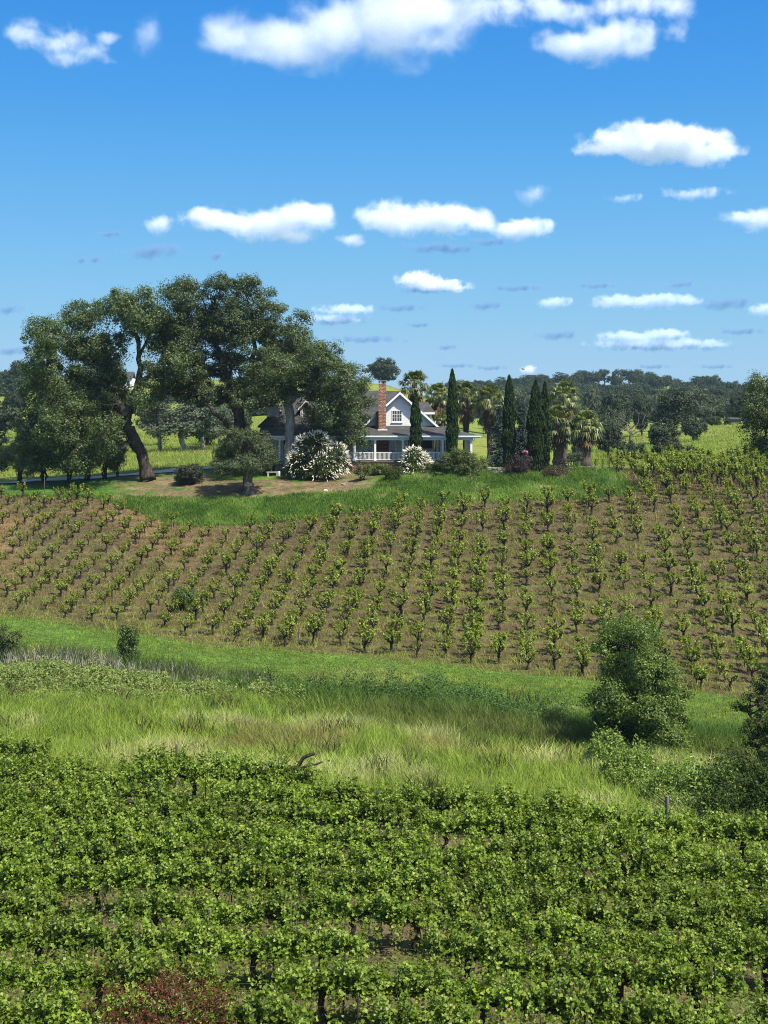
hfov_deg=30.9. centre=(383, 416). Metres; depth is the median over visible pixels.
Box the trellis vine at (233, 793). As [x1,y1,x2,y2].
[204,776,276,824]
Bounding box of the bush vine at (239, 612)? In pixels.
[236,607,254,627]
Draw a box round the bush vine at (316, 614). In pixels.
[310,608,326,630]
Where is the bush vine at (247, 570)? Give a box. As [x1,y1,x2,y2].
[240,562,250,580]
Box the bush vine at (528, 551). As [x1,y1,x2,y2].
[517,548,534,565]
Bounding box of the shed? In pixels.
[727,417,741,424]
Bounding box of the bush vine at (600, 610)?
[594,601,613,629]
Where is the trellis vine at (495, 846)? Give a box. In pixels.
[466,827,550,885]
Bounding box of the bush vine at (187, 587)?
[183,584,189,591]
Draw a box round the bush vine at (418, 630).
[408,620,423,649]
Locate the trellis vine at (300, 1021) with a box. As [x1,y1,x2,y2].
[297,1004,380,1023]
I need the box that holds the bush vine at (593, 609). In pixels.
[589,597,614,624]
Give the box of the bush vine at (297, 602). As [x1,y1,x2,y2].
[295,597,305,614]
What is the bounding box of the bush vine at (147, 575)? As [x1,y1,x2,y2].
[144,572,155,583]
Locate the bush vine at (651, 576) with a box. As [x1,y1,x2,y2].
[641,572,656,586]
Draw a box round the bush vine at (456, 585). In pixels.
[445,579,460,602]
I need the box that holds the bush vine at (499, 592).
[496,587,508,606]
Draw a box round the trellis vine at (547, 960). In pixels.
[496,918,597,1022]
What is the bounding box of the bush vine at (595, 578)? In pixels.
[590,569,609,591]
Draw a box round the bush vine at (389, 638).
[381,626,402,653]
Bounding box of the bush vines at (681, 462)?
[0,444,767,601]
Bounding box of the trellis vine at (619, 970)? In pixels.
[572,924,675,1023]
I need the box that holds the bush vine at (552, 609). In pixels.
[547,605,556,616]
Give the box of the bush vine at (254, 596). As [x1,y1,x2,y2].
[248,593,258,610]
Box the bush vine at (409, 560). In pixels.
[402,553,416,569]
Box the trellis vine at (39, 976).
[0,938,76,1009]
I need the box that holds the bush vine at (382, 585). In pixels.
[373,578,386,595]
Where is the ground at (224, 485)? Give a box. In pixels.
[0,379,767,1023]
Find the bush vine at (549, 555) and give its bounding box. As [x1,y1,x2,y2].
[544,547,558,566]
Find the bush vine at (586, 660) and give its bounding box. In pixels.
[575,648,591,676]
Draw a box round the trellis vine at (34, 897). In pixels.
[0,875,70,957]
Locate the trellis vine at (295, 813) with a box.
[245,795,321,833]
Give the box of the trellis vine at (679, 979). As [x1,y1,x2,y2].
[638,933,750,1019]
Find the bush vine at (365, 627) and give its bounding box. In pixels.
[357,619,377,644]
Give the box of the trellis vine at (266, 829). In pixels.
[243,810,315,870]
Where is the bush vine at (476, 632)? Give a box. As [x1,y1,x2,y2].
[461,625,481,656]
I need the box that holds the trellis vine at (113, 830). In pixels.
[77,800,149,868]
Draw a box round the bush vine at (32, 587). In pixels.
[29,583,39,596]
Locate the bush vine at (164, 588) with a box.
[157,581,166,597]
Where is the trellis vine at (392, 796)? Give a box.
[356,778,429,830]
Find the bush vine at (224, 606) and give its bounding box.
[218,599,229,619]
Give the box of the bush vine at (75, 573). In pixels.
[66,567,80,584]
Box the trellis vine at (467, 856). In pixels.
[420,825,499,909]
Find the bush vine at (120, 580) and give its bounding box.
[111,575,125,590]
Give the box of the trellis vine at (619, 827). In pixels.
[572,816,649,875]
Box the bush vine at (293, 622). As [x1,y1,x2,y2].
[281,611,299,639]
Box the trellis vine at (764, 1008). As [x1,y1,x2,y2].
[745,978,767,1023]
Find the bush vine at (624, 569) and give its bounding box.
[615,564,627,575]
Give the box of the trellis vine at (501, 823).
[465,789,538,860]
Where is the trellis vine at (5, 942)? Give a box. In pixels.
[0,902,17,962]
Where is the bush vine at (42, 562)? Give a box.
[35,558,43,571]
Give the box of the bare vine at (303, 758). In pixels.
[253,752,342,804]
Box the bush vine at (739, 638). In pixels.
[732,634,753,654]
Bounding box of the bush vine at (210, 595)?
[200,589,212,604]
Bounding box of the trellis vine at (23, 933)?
[0,894,86,988]
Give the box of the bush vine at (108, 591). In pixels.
[96,588,110,603]
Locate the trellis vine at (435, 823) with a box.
[410,804,479,855]
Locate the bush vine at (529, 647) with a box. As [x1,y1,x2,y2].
[518,642,533,660]
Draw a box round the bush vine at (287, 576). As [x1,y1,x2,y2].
[274,567,297,590]
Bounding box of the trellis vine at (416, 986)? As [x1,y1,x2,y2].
[345,951,455,1023]
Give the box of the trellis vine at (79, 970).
[51,930,143,1019]
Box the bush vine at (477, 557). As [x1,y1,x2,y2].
[471,551,488,564]
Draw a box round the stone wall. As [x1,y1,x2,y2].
[487,467,504,473]
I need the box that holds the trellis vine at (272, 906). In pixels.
[232,876,324,954]
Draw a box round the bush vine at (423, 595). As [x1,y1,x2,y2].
[419,593,432,614]
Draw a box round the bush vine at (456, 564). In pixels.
[449,556,462,568]
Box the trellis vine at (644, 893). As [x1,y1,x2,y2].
[605,869,690,932]
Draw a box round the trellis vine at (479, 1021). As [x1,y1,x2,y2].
[452,1000,558,1023]
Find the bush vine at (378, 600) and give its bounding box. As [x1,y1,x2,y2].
[373,595,382,607]
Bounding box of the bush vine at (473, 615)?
[465,605,487,628]
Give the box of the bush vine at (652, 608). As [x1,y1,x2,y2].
[645,602,662,617]
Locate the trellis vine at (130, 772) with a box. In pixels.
[108,750,176,804]
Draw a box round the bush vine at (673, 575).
[659,570,683,595]
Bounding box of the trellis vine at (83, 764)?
[40,749,100,774]
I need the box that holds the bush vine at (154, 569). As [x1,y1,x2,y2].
[150,565,158,576]
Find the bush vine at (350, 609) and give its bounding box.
[336,603,354,620]
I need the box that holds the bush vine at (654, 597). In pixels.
[643,591,659,607]
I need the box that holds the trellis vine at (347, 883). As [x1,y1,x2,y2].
[298,857,381,926]
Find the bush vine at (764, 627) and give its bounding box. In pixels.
[754,618,767,646]
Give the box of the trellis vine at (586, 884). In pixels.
[538,852,622,924]
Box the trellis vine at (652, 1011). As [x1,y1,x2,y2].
[588,964,699,1023]
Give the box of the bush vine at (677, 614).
[674,610,687,629]
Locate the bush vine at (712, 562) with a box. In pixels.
[709,558,722,574]
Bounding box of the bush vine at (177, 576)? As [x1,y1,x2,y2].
[168,572,179,585]
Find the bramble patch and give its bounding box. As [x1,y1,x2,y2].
[0,653,305,703]
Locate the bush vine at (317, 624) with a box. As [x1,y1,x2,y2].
[306,617,321,645]
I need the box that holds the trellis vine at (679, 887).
[656,866,747,935]
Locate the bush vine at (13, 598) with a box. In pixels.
[11,592,24,610]
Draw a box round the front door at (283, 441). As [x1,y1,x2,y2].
[282,440,284,459]
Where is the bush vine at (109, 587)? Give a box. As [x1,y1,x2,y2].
[107,581,116,597]
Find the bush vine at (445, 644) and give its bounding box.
[437,636,454,657]
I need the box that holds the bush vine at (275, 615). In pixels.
[265,608,277,625]
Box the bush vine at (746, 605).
[744,598,758,610]
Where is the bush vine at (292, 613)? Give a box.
[287,609,297,627]
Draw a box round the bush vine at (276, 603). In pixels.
[267,595,280,617]
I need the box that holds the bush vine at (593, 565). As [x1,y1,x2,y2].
[589,559,603,572]
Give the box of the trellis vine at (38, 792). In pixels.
[16,776,80,828]
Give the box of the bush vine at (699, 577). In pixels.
[686,570,707,593]
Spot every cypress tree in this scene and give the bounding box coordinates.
[409,390,422,470]
[445,368,459,464]
[501,374,517,467]
[515,400,527,467]
[525,379,545,471]
[541,381,551,468]
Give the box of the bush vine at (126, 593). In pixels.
[122,586,136,599]
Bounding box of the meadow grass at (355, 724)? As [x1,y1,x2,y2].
[0,613,767,856]
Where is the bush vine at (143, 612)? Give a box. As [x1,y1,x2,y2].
[142,607,149,619]
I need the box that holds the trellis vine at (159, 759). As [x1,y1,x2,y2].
[131,741,197,788]
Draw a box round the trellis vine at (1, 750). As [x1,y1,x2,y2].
[0,736,8,757]
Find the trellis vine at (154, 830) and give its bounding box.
[132,802,214,866]
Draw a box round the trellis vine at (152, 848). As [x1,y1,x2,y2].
[123,821,202,890]
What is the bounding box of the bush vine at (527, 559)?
[518,549,539,578]
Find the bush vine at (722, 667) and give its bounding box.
[715,659,733,682]
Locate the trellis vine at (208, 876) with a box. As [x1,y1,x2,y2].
[161,846,253,926]
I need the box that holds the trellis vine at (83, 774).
[73,759,129,807]
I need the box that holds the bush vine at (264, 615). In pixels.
[257,611,273,634]
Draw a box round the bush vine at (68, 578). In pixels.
[60,573,72,590]
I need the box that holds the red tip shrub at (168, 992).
[79,956,242,1023]
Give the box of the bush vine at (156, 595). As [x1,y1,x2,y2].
[152,591,163,604]
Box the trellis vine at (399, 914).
[367,879,462,961]
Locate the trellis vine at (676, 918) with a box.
[625,886,714,962]
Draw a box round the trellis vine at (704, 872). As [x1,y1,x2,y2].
[644,845,725,907]
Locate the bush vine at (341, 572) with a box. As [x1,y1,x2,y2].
[326,565,346,586]
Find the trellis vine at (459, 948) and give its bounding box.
[421,911,523,1011]
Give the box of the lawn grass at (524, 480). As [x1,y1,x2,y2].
[0,465,640,527]
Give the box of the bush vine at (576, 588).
[566,577,581,603]
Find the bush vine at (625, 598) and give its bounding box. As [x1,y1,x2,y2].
[618,593,632,606]
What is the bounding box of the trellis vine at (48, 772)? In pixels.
[22,751,83,804]
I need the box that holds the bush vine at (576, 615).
[570,608,583,634]
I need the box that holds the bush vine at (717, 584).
[714,579,725,588]
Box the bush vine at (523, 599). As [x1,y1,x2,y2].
[518,591,533,619]
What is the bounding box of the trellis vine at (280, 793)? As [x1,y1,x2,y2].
[257,771,323,828]
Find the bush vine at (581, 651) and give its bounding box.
[574,643,589,663]
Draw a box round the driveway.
[0,467,212,482]
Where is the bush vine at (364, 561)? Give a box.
[354,556,370,573]
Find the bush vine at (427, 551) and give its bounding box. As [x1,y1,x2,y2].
[423,548,441,568]
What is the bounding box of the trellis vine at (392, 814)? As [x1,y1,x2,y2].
[350,783,425,851]
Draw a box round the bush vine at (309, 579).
[305,574,316,589]
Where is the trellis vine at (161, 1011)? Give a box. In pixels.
[124,959,239,1023]
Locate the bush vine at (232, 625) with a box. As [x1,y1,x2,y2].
[228,621,241,641]
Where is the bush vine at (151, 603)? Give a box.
[145,597,154,612]
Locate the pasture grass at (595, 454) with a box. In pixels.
[0,416,767,478]
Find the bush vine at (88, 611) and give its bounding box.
[85,603,96,620]
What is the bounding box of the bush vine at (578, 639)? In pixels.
[572,632,588,646]
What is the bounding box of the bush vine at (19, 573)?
[15,568,28,584]
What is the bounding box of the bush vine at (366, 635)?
[357,627,375,652]
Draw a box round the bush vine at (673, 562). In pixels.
[658,557,679,572]
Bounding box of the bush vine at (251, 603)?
[243,599,258,617]
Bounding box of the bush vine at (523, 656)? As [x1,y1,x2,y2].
[520,649,537,669]
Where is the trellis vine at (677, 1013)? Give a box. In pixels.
[645,1009,736,1023]
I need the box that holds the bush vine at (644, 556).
[637,549,648,566]
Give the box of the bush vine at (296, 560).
[288,554,298,574]
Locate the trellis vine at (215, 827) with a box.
[189,801,260,866]
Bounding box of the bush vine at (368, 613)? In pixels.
[366,606,377,630]
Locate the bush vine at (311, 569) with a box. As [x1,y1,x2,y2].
[307,563,321,576]
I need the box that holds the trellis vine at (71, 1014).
[47,970,152,1023]
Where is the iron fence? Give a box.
[595,459,609,467]
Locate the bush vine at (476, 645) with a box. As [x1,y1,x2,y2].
[463,637,481,663]
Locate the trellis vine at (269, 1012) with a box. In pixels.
[210,963,314,1023]
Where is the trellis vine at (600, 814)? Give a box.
[561,781,626,850]
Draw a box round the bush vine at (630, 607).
[617,600,634,615]
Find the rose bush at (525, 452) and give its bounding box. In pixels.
[520,448,531,470]
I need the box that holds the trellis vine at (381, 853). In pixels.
[354,837,435,900]
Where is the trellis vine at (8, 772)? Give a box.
[0,755,37,790]
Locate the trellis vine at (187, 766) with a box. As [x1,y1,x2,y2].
[159,742,224,805]
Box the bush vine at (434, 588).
[421,581,439,599]
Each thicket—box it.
[582,718,766,822]
[676,740,767,829]
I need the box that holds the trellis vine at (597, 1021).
[541,1008,632,1023]
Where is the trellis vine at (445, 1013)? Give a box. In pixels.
[368,982,486,1023]
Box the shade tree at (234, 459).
[206,425,281,495]
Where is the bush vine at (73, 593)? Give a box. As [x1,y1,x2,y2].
[70,587,81,605]
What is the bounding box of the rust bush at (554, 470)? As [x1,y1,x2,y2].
[542,463,570,477]
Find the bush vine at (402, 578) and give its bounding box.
[393,571,410,594]
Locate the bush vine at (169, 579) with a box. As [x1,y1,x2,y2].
[162,569,176,592]
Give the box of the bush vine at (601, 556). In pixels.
[588,549,605,569]
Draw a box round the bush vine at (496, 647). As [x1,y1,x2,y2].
[491,639,505,662]
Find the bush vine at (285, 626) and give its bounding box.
[276,619,295,646]
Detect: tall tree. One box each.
[492,377,506,385]
[550,372,567,384]
[576,370,589,379]
[597,369,610,383]
[620,369,637,382]
[648,390,698,427]
[681,376,705,384]
[712,405,743,418]
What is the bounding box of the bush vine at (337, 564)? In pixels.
[332,556,342,569]
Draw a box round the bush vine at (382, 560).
[378,553,392,573]
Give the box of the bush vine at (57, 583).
[53,578,68,597]
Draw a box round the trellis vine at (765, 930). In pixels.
[756,887,767,960]
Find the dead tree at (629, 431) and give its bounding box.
[608,406,656,445]
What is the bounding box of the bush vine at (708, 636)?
[705,632,715,649]
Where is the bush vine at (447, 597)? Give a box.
[443,589,459,604]
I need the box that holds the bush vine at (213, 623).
[204,611,220,634]
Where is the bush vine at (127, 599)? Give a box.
[121,596,131,611]
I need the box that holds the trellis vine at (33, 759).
[0,749,54,789]
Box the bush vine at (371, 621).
[359,615,379,630]
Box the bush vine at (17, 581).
[10,579,20,590]
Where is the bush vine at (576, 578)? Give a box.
[570,576,580,594]
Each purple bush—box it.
[501,454,532,474]
[553,458,569,467]
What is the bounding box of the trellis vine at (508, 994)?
[435,956,551,1023]
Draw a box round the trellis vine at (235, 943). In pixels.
[207,907,300,997]
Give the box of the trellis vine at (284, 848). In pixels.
[238,821,321,893]
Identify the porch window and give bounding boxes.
[362,440,372,455]
[404,440,409,451]
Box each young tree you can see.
[579,609,698,756]
[729,663,767,762]
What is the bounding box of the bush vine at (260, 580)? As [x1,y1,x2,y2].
[253,573,267,593]
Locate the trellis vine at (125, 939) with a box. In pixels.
[56,904,154,990]
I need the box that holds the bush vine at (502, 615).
[493,610,507,630]
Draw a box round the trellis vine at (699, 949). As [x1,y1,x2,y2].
[635,917,744,1000]
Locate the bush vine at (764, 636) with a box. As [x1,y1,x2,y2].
[759,632,767,657]
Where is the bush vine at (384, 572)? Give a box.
[379,568,390,578]
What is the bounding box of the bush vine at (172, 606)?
[163,598,178,615]
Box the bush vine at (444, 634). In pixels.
[435,626,453,649]
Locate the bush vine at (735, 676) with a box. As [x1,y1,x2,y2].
[721,670,739,690]
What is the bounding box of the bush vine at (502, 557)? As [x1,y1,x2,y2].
[494,551,508,566]
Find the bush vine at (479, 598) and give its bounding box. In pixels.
[472,592,483,612]
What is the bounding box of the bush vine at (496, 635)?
[493,631,504,644]
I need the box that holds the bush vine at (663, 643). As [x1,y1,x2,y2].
[653,640,670,654]
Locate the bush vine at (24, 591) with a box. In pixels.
[21,587,31,603]
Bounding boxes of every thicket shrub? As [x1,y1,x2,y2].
[622,740,657,755]
[707,744,767,790]
[738,760,767,809]
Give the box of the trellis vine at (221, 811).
[192,790,263,844]
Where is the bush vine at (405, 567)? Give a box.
[402,562,416,574]
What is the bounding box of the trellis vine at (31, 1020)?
[0,1014,40,1023]
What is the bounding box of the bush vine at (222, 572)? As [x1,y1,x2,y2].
[218,569,225,582]
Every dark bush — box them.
[116,623,141,667]
[173,463,206,484]
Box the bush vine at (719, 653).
[710,646,722,661]
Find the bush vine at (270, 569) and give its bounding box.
[260,563,273,581]
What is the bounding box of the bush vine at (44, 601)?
[42,598,48,609]
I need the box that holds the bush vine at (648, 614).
[643,608,662,621]
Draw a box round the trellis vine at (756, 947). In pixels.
[715,913,767,997]
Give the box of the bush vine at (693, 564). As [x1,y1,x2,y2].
[684,557,700,575]
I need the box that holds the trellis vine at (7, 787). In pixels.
[0,775,29,822]
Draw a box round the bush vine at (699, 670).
[691,661,711,689]
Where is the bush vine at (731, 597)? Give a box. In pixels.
[716,590,735,612]
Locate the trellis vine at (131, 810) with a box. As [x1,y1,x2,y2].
[100,793,165,843]
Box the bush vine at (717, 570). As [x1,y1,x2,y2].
[709,560,726,579]
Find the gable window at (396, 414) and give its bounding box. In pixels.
[391,410,402,422]
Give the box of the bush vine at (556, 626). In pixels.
[544,613,566,629]
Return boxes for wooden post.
[175,744,177,790]
[207,908,211,965]
[665,795,668,839]
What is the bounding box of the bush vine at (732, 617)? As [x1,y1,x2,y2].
[724,609,741,636]
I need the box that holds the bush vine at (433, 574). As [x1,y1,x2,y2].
[422,567,438,584]
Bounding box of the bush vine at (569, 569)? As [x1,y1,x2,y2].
[565,562,581,580]
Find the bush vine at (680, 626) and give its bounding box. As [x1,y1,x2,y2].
[675,618,690,636]
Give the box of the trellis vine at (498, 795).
[457,779,529,840]
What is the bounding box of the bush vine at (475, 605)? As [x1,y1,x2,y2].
[463,598,481,613]
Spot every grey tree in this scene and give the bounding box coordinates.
[132,399,179,449]
[138,408,171,441]
[144,401,226,450]
[179,394,230,447]
[217,405,233,443]
[514,387,529,417]
[579,384,601,411]
[584,400,601,410]
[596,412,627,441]
[646,392,656,402]
[651,393,667,420]
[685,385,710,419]
[700,392,726,424]
[718,397,731,419]
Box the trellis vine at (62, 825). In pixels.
[17,807,98,864]
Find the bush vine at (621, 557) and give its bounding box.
[613,551,628,570]
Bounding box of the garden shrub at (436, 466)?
[422,461,445,475]
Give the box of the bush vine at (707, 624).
[702,616,715,637]
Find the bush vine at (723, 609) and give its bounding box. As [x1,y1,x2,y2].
[718,603,735,624]
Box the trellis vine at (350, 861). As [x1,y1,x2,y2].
[299,836,376,897]
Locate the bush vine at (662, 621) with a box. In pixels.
[649,615,665,638]
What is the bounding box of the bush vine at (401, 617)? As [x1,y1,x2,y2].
[392,614,403,626]
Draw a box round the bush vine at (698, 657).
[684,640,702,674]
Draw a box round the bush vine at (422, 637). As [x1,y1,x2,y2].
[417,631,426,642]
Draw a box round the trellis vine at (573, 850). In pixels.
[515,817,603,892]
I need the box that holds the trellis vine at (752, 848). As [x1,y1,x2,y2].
[743,837,767,890]
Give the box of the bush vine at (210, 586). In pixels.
[205,581,221,598]
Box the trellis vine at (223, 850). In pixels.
[183,829,266,890]
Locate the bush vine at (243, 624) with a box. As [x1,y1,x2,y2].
[233,619,246,635]
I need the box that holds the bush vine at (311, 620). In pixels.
[305,612,325,637]
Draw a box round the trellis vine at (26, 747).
[0,729,51,763]
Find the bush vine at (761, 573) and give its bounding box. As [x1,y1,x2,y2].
[758,568,767,585]
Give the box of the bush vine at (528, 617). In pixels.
[520,610,536,630]
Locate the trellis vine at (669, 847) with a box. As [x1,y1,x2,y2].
[633,826,708,884]
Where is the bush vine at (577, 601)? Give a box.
[569,596,585,607]
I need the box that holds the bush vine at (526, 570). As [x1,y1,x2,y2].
[518,567,536,585]
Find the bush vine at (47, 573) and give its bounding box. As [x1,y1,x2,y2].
[43,567,55,583]
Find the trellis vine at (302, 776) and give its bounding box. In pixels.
[253,754,322,808]
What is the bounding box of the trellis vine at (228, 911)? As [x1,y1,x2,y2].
[172,876,261,955]
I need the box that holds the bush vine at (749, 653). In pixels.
[735,640,760,674]
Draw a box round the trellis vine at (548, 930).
[510,891,599,973]
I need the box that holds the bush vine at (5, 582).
[0,576,14,597]
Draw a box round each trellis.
[0,883,763,974]
[1,795,759,857]
[3,748,173,785]
[5,811,761,907]
[11,916,767,1004]
[15,774,766,839]
[20,764,297,800]
[21,838,761,900]
[23,953,766,1023]
[43,863,757,939]
[67,993,475,1023]
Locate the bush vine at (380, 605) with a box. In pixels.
[366,601,383,617]
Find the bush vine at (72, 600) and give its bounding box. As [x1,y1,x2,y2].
[64,593,79,612]
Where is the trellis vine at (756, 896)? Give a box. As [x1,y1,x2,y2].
[721,869,767,933]
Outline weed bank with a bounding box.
[259,649,583,720]
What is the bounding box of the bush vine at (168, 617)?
[160,612,172,626]
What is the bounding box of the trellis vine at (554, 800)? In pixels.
[509,784,579,840]
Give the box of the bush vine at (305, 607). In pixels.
[288,603,308,623]
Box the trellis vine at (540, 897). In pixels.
[488,861,579,946]
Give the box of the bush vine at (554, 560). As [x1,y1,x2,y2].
[539,555,559,576]
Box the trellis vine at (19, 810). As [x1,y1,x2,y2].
[0,786,66,849]
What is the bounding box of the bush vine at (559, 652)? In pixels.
[545,639,562,669]
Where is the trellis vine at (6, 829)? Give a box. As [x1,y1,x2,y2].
[0,805,47,847]
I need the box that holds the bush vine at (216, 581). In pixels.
[211,576,221,585]
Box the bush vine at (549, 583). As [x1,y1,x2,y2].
[545,573,556,594]
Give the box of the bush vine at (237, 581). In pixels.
[227,571,242,596]
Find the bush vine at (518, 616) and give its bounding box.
[513,612,537,639]
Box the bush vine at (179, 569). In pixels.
[173,566,182,579]
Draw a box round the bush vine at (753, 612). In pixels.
[748,609,761,620]
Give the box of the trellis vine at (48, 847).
[4,824,90,898]
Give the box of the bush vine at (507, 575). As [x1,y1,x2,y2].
[496,570,509,590]
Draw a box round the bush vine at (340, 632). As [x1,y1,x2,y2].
[332,622,348,645]
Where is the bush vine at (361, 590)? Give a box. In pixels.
[351,585,364,594]
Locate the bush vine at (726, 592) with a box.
[717,586,729,603]
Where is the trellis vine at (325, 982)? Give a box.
[271,932,375,1023]
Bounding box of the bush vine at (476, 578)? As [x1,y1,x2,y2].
[468,572,486,588]
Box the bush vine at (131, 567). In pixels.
[124,561,133,576]
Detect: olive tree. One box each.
[0,437,13,471]
[0,438,39,483]
[22,435,50,481]
[51,452,73,481]
[84,456,102,479]
[96,437,128,478]
[103,440,128,476]
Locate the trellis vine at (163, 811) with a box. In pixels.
[147,785,219,848]
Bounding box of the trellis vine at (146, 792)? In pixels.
[114,771,181,807]
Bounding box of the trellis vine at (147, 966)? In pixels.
[107,934,222,1022]
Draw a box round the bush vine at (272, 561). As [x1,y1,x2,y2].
[263,557,278,577]
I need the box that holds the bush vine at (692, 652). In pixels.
[681,643,700,656]
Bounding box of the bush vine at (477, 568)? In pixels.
[466,560,488,580]
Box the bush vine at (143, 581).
[138,577,147,589]
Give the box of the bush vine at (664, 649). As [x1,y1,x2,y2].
[655,643,673,661]
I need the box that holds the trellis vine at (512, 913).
[437,875,528,971]
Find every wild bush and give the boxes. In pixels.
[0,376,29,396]
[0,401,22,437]
[0,623,23,660]
[15,413,36,436]
[164,394,181,403]
[168,586,196,610]
[195,423,219,445]
[245,406,267,415]
[571,436,580,452]
[591,408,605,439]
[615,439,635,458]
[630,442,645,458]
[665,440,694,453]
[680,415,707,440]
[704,414,721,425]
[723,418,728,424]
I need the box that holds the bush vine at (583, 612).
[570,604,585,624]
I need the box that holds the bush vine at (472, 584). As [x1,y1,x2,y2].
[467,577,485,598]
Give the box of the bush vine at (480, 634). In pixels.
[466,622,483,638]
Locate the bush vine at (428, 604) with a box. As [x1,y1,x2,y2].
[417,597,432,625]
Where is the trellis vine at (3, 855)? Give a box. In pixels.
[0,826,24,867]
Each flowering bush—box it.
[283,429,351,481]
[397,444,432,474]
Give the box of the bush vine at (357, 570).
[354,565,371,585]
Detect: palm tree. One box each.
[396,369,430,401]
[423,381,447,456]
[434,412,446,451]
[456,379,479,448]
[472,384,504,464]
[548,379,581,462]
[549,404,579,465]
[568,408,605,465]
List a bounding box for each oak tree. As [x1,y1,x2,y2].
[0,370,15,387]
[1,391,25,412]
[8,282,193,481]
[8,359,31,386]
[137,270,315,474]
[232,411,252,429]
[242,322,380,466]
[367,356,401,383]
[458,391,477,423]
[472,380,483,386]
[475,393,496,433]
[481,380,494,384]
[513,383,523,387]
[514,374,534,385]
[520,386,531,394]
[533,373,551,384]
[538,381,548,389]
[541,393,555,434]
[546,382,555,390]
[560,391,583,411]
[567,373,584,383]
[568,407,583,443]
[571,380,584,387]
[576,383,594,390]
[583,370,603,384]
[586,386,604,396]
[594,423,621,455]
[598,384,614,391]
[600,388,631,425]
[609,369,623,384]
[614,381,634,389]
[623,382,643,390]
[628,368,644,384]
[632,394,652,435]
[636,383,651,394]
[644,371,657,383]
[646,402,658,421]
[647,374,665,388]
[648,420,682,455]
[649,386,663,393]
[662,375,672,387]
[665,385,680,395]
[670,381,688,387]
[672,377,679,383]
[680,382,701,391]
[680,385,692,394]
[694,400,714,418]
[700,374,721,385]
[702,385,724,395]
[711,381,727,388]
[720,388,733,396]
[724,380,740,388]
[725,392,749,418]
[732,385,742,392]
[736,369,767,459]
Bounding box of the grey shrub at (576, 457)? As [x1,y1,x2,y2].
[566,450,583,466]
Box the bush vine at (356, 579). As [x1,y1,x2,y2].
[353,572,365,586]
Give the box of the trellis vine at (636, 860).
[583,823,663,898]
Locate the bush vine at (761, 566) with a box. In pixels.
[758,562,767,579]
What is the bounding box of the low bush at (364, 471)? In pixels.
[352,461,372,480]
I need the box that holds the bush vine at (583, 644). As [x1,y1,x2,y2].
[573,640,589,650]
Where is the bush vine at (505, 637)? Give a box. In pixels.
[491,631,507,657]
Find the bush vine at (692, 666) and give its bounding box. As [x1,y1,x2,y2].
[686,662,705,681]
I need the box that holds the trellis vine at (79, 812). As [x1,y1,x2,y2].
[46,788,117,841]
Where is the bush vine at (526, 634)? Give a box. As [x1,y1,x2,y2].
[518,626,537,642]
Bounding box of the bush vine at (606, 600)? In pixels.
[596,594,609,606]
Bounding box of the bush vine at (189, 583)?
[186,578,197,590]
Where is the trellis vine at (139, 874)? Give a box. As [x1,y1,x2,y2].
[116,843,210,905]
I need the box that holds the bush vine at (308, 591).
[296,586,311,601]
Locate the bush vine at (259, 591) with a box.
[253,588,261,601]
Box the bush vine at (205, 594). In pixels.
[195,588,208,613]
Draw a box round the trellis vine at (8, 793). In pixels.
[0,775,17,812]
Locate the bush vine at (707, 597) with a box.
[696,591,710,607]
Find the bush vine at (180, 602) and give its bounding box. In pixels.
[172,596,182,613]
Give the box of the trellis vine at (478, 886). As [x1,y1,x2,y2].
[425,851,509,931]
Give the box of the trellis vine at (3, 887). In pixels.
[0,862,9,898]
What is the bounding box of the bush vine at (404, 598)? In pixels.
[387,587,410,617]
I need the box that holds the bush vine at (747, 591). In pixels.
[739,583,754,603]
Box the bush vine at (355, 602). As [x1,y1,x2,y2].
[340,596,361,621]
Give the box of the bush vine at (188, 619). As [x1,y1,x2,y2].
[177,613,193,635]
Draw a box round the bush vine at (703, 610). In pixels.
[697,604,712,625]
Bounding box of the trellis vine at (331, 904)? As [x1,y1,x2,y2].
[309,876,397,953]
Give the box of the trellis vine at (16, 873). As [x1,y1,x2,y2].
[0,840,75,922]
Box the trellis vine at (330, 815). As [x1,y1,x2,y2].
[302,791,379,850]
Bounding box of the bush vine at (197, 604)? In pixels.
[185,598,207,620]
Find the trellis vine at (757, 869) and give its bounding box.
[707,844,767,907]
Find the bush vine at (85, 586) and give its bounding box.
[81,582,91,598]
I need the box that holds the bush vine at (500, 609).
[497,601,506,618]
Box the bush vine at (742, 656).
[738,649,748,664]
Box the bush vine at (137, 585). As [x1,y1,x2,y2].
[132,577,142,596]
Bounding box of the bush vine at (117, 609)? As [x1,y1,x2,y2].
[110,603,123,620]
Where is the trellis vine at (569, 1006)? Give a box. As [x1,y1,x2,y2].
[498,956,614,1023]
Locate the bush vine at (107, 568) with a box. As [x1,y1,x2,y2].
[102,565,110,577]
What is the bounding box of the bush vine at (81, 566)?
[73,558,88,578]
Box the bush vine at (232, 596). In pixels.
[226,587,239,601]
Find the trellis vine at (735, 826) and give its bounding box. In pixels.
[705,805,767,865]
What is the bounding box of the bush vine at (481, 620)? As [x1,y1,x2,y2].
[461,614,485,634]
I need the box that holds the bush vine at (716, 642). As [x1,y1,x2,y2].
[711,634,724,658]
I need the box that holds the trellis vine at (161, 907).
[110,871,197,955]
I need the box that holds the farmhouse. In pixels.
[258,380,480,473]
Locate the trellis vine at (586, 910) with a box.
[549,882,643,956]
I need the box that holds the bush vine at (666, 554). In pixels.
[658,548,672,566]
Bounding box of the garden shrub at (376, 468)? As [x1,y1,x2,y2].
[369,463,389,474]
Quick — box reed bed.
[0,638,278,688]
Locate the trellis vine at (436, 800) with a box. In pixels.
[402,775,471,838]
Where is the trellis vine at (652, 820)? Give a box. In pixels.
[608,799,685,839]
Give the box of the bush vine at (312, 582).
[299,577,318,597]

